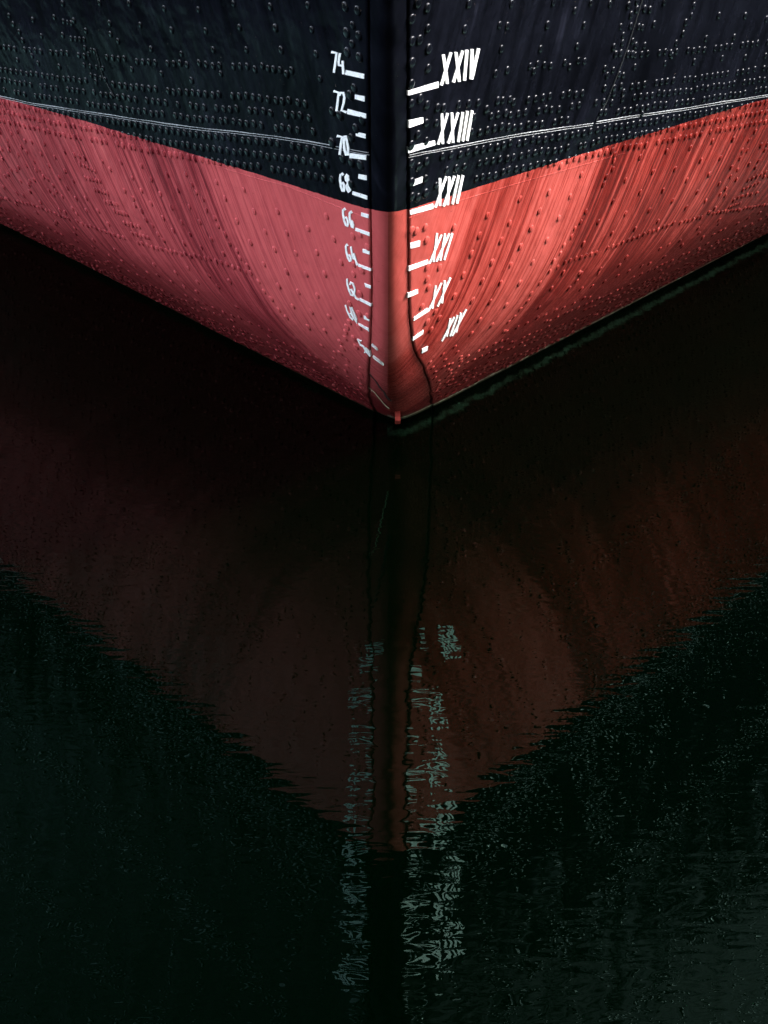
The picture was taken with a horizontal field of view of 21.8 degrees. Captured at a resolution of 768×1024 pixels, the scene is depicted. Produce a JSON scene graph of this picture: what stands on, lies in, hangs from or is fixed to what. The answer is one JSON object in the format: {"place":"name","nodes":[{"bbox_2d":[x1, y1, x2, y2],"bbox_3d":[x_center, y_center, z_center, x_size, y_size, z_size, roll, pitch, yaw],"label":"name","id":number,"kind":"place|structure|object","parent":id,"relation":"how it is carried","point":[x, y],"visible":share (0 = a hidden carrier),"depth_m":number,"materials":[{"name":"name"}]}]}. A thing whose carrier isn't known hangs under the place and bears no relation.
{"place":"outdoors","nodes":[
{"label":"outdoors","id":0,"kind":"place"},
{"bbox_2d":[0,224,767,1023],"bbox_3d":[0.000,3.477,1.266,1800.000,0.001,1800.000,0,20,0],"label":"water","id":1,"kind":"structure","parent":0,"point":[320,704],"depth_m":8.83,"materials":[{"name":"black liquid"}]},
{"bbox_2d":[0,0,767,423],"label":"ship","id":2,"kind":"object","parent":1,"relation":"on","point":[398,210],"visible":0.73,"depth_m":11.11,"materials":[{"name":"paint"}]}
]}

